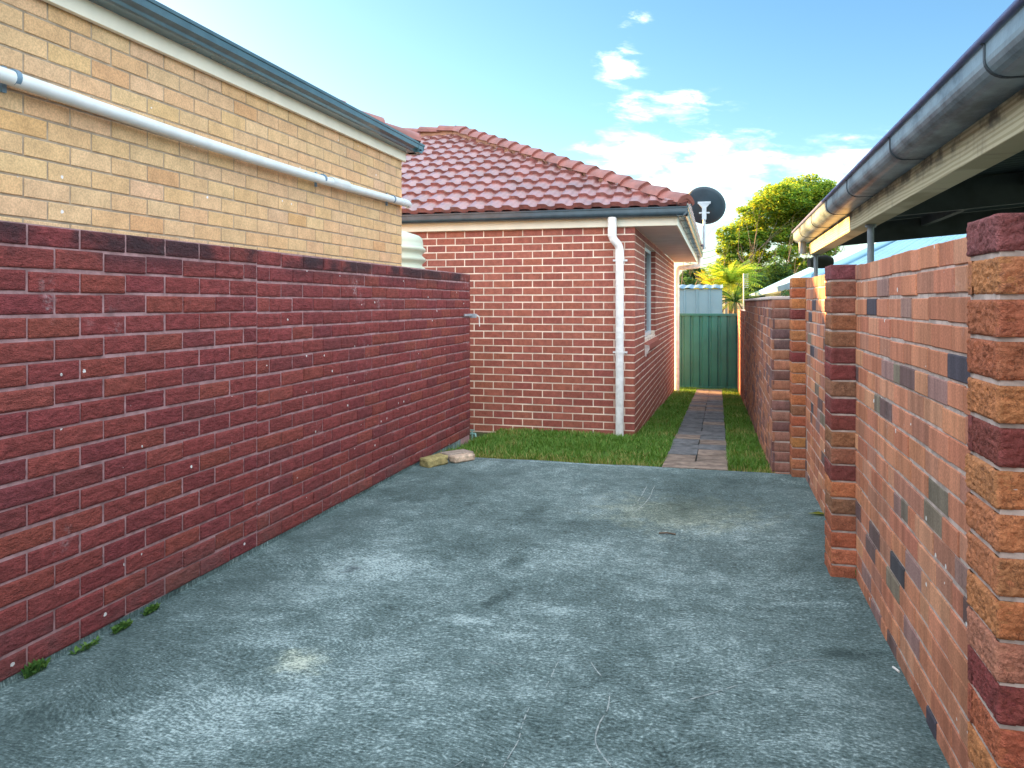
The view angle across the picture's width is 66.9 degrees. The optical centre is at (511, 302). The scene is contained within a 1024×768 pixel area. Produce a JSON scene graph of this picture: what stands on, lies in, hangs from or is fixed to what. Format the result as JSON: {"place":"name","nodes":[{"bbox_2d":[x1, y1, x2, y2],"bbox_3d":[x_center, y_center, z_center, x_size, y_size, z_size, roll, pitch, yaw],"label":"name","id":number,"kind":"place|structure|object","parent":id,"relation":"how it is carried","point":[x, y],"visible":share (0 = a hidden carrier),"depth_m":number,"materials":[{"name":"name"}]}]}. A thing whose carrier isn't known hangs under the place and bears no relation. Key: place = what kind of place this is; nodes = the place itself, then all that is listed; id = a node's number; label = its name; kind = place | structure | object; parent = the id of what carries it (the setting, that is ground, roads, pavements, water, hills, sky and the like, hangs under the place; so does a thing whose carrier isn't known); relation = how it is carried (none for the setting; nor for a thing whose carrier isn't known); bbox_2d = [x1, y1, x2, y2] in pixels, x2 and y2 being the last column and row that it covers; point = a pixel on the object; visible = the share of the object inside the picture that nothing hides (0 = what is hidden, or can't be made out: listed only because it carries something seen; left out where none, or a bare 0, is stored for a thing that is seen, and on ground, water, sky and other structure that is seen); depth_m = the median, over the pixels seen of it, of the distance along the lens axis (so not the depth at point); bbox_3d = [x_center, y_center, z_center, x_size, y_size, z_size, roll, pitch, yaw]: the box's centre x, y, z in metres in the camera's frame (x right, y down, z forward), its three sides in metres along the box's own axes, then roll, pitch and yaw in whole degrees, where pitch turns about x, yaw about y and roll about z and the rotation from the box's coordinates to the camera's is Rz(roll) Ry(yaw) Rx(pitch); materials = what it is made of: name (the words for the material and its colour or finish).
{"place":"outdoors","nodes":[
{"label":"outdoors","id":0,"kind":"place"},
{"bbox_2d":[0,457,949,767],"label":"driveway","id":1,"kind":"structure","parent":0,"point":[496,613],"depth_m":3.14,"materials":[{"name":"concrete"}]},
{"bbox_2d":[17,657,50,678],"bbox_3d":[-1.798,1.373,2.916,0.061,0.055,0.125,0,0,15],"label":"weed","id":2,"kind":"object","parent":1,"relation":"on","point":[37,666],"visible":1,"depth_m":2.91,"materials":[{"name":"green plant"}]},
{"bbox_2d":[69,635,101,653],"bbox_3d":[-1.722,1.389,3.140,0.077,0.022,0.162,0,0,15],"label":"weed","id":3,"kind":"object","parent":1,"relation":"on","point":[77,649],"visible":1,"depth_m":3.14,"materials":[{"name":"green plant"}]},
{"bbox_2d":[110,618,132,634],"bbox_3d":[-1.668,1.384,3.311,0.060,0.032,0.131,0,0,15],"label":"weed","id":4,"kind":"object","parent":1,"relation":"on","point":[122,625],"visible":1,"depth_m":3.30,"materials":[{"name":"green plant"}]},
{"bbox_2d":[140,602,160,615],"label":"weed","id":5,"kind":"object","parent":1,"relation":"on","point":[148,610],"visible":1,"depth_m":3.49,"materials":[{"name":"green plant"}]},
{"bbox_2d":[419,453,447,467],"bbox_3d":[-0.675,1.363,6.687,0.141,0.086,0.232,0,4,43],"label":"loose brick","id":6,"kind":"object","parent":1,"relation":"on","point":[433,460],"visible":1,"depth_m":6.64,"materials":[{"name":"beige brick"}]},
{"bbox_2d":[439,449,473,459],"bbox_3d":[-0.509,1.378,7.045,0.282,0.047,0.172,0,0,-40],"label":"loose brick","id":7,"kind":"object","parent":1,"relation":"on","point":[454,452],"visible":0.4,"depth_m":7.02,"materials":[{"name":"beige brick"}]},
{"bbox_2d":[449,452,474,462],"bbox_3d":[-0.441,1.370,6.849,0.221,0.056,0.101,0,0,-42],"label":"loose brick","id":8,"kind":"object","parent":1,"relation":"on","point":[462,457],"visible":1,"depth_m":6.81,"materials":[{"name":"beige brick"}]},
{"bbox_2d":[156,0,1014,305],"label":"sky","id":9,"kind":"structure","parent":0,"point":[734,98],"materials":[{"name":"blue"}]},
{"bbox_2d":[441,306,774,472],"bbox_3d":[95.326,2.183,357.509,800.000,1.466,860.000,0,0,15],"label":"ground","id":10,"kind":"structure","parent":0,"point":[483,433],"depth_m":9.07,"materials":[{"name":"green plant"}]},
{"bbox_2d":[0,0,424,265],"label":"brick house","id":11,"kind":"structure","parent":10,"relation":"on","point":[151,118],"depth_m":4.10,"materials":[{"name":"beige brick"}]},
{"bbox_2d":[0,220,469,688],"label":"boundary wall","id":12,"kind":"structure","parent":10,"relation":"on","point":[176,417],"depth_m":3.75,"materials":[{"name":"red brick"}]},
{"bbox_2d":[464,314,479,325],"bbox_3d":[-0.443,0.179,8.015,0.092,0.135,0.253,0,0,35],"label":"gate latch","id":13,"kind":"object","parent":12,"relation":"attached to","point":[473,315],"visible":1,"depth_m":8.07,"materials":[{"name":"metal"}]},
{"bbox_2d":[401,231,425,268],"bbox_3d":[-1.552,0.403,8.404,1.234,2.435,1.234,0,0,15],"label":"water tank","id":14,"kind":"object","parent":10,"relation":"on","point":[413,249],"visible":0.05,"depth_m":8.11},
{"bbox_2d":[470,429,476,439],"bbox_3d":[-0.421,1.415,8.279,0.096,0.120,0.040,0,0,15],"label":"garden tap","id":15,"kind":"object","parent":10,"relation":"on","point":[471,433],"visible":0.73,"depth_m":8.28,"materials":[{"name":"silver plastic"}]},
{"bbox_2d":[401,125,705,436],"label":"brick house","id":16,"kind":"structure","parent":10,"relation":"on","point":[566,264],"depth_m":9.20,"materials":[{"name":"red brick"}]},
{"bbox_2d":[644,247,658,355],"bbox_3d":[1.917,-0.040,10.887,0.190,1.480,1.817,0,0,15],"label":"window","id":17,"kind":"structure","parent":16,"relation":"in","point":[654,341],"depth_m":11.51,"materials":[{"name":"white glass"}]},
{"bbox_2d":[688,187,725,248],"bbox_3d":[3.733,-1.614,14.931,0.669,1.192,0.657,0,0,-24],"label":"satellite dish","id":18,"kind":"object","parent":16,"relation":"attached to","point":[709,206],"visible":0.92,"depth_m":14.78,"materials":[{"name":"paint"}]},
{"bbox_2d":[674,223,701,288],"bbox_3d":[6.636,-0.328,28.575,2.107,5.752,2.856,0,0,15],"label":"shrub","id":19,"kind":"object","parent":10,"relation":"on","point":[684,280],"visible":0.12,"depth_m":29.03,"materials":[{"name":"green plant"}]},
{"bbox_2d":[676,222,718,281],"bbox_3d":[8.932,-1.051,37.617,2.856,7.200,3.255,0,0,-30],"label":"shrub","id":20,"kind":"object","parent":10,"relation":"on","point":[688,273],"visible":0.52,"depth_m":36.69,"materials":[{"name":"green plant"}]},
{"bbox_2d":[674,284,722,313],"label":"garden shed","id":21,"kind":"structure","parent":10,"relation":"on","point":[699,300],"depth_m":20.91,"materials":[{"name":"grey metal"}]},
{"bbox_2d":[674,313,737,388],"bbox_3d":[4.018,1.164,18.038,2.870,1.835,0.072,0,0,15],"label":"metal fence","id":22,"kind":"object","parent":10,"relation":"on","point":[708,350],"visible":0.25,"depth_m":17.90,"materials":[{"name":"green metal"}]},
{"bbox_2d":[685,248,727,313],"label":"power pole","id":23,"kind":"object","parent":10,"relation":"on","point":[725,310],"visible":0.24,"depth_m":57.65,"materials":[{"name":"black metal"}]},
{"bbox_2d":[689,244,739,311],"bbox_3d":[7.846,0.146,29.634,2.108,4.805,1.993,0,0,15],"label":"shrub","id":24,"kind":"object","parent":10,"relation":"on","point":[699,281],"visible":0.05,"depth_m":29.72,"materials":[{"name":"green plant"}]},
{"bbox_2d":[694,270,740,296],"bbox_3d":[6.438,0.646,24.621,1.389,3.354,1.581,0,0,43],"label":"palm","id":25,"kind":"object","parent":10,"relation":"on","point":[707,281],"visible":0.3,"depth_m":24.56,"materials":[{"name":"yellow plant"}]},
{"bbox_2d":[696,259,763,313],"bbox_3d":[6.757,0.459,24.026,2.082,3.678,2.170,0,0,15],"label":"palm","id":26,"kind":"object","parent":10,"relation":"on","point":[730,278],"visible":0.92,"depth_m":23.75,"materials":[{"name":"green plant"}]},
{"bbox_2d":[738,309,744,405],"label":"boundary wall","id":27,"kind":"structure","parent":10,"relation":"on","point":[741,351],"depth_m":14.63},
{"bbox_2d":[722,285,760,313],"bbox_3d":[6.582,0.871,23.051,1.246,2.759,1.350,0,0,-33],"label":"palm","id":28,"kind":"object","parent":10,"relation":"on","point":[737,295],"visible":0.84,"depth_m":22.97,"materials":[{"name":"green plant"}]},
{"bbox_2d":[713,242,771,309],"bbox_3d":[9.503,-0.292,31.489,2.294,5.678,1.815,0,0,-21],"label":"shrub","id":29,"kind":"object","parent":10,"relation":"on","point":[764,284],"visible":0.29,"depth_m":31.29,"materials":[{"name":"green plant"}]},
{"bbox_2d":[743,273,748,309],"bbox_3d":[5.926,0.667,19.636,0.135,2.825,0.028,0,0,15],"label":"antenna","id":30,"kind":"object","parent":10,"relation":"on","point":[743,289],"visible":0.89,"depth_m":19.64,"materials":[{"name":"metal"}]},
{"bbox_2d":[744,296,789,473],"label":"boundary wall","id":31,"kind":"structure","parent":10,"relation":"on","point":[767,367],"depth_m":6.69,"materials":[{"name":"red brick"}]},
{"bbox_2d":[780,289,789,295],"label":"creeper","id":32,"kind":"object","parent":31,"relation":"on","point":[787,293],"visible":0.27,"depth_m":8.05,"materials":[{"name":"green plant"}]},
{"bbox_2d":[714,172,844,288],"bbox_3d":[13.746,-2.006,39.792,5.751,9.114,5.784,0,0,-21],"label":"gum tree","id":33,"kind":"object","parent":10,"relation":"on","point":[779,208],"visible":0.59,"depth_m":39.27,"materials":[{"name":"green plant"}]},
{"bbox_2d":[761,222,806,286],"bbox_3d":[12.092,-0.652,34.467,2.859,6.385,1.491,0,0,-40],"label":"shrub","id":34,"kind":"object","parent":10,"relation":"on","point":[771,272],"visible":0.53,"depth_m":33.90,"materials":[{"name":"green plant"}]},
{"bbox_2d":[749,234,965,296],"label":"neighbour house","id":35,"kind":"structure","parent":10,"relation":"on","point":[856,254],"depth_m":10.70,"materials":[{"name":"white metal"}]},
{"bbox_2d":[789,213,1023,767],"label":"boundary wall","id":36,"kind":"structure","parent":10,"relation":"on","point":[906,420],"depth_m":2.50,"materials":[{"name":"brick"}]},
{"bbox_2d":[791,0,1023,276],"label":"carport","id":37,"kind":"object","parent":36,"relation":"on","point":[944,156],"visible":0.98,"depth_m":2.78,"materials":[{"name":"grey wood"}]},
{"bbox_2d":[807,255,833,268],"bbox_3d":[2.546,-0.338,6.388,0.204,0.112,0.110,0,0,1],"label":"shade roll","id":38,"kind":"object","parent":37,"relation":"hanging from","point":[824,261],"visible":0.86,"depth_m":6.35,"materials":[{"name":"black fabric"}]},
{"bbox_2d":[659,532,675,534],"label":"twig","id":39,"kind":"object","parent":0,"point":[667,533],"visible":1,"depth_m":4.68,"materials":[{"name":"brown plant"}]},
{"bbox_2d":[662,389,727,470],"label":"path","id":40,"kind":"structure","parent":0,"point":[699,441],"depth_m":8.66,"materials":[{"name":"stone"}]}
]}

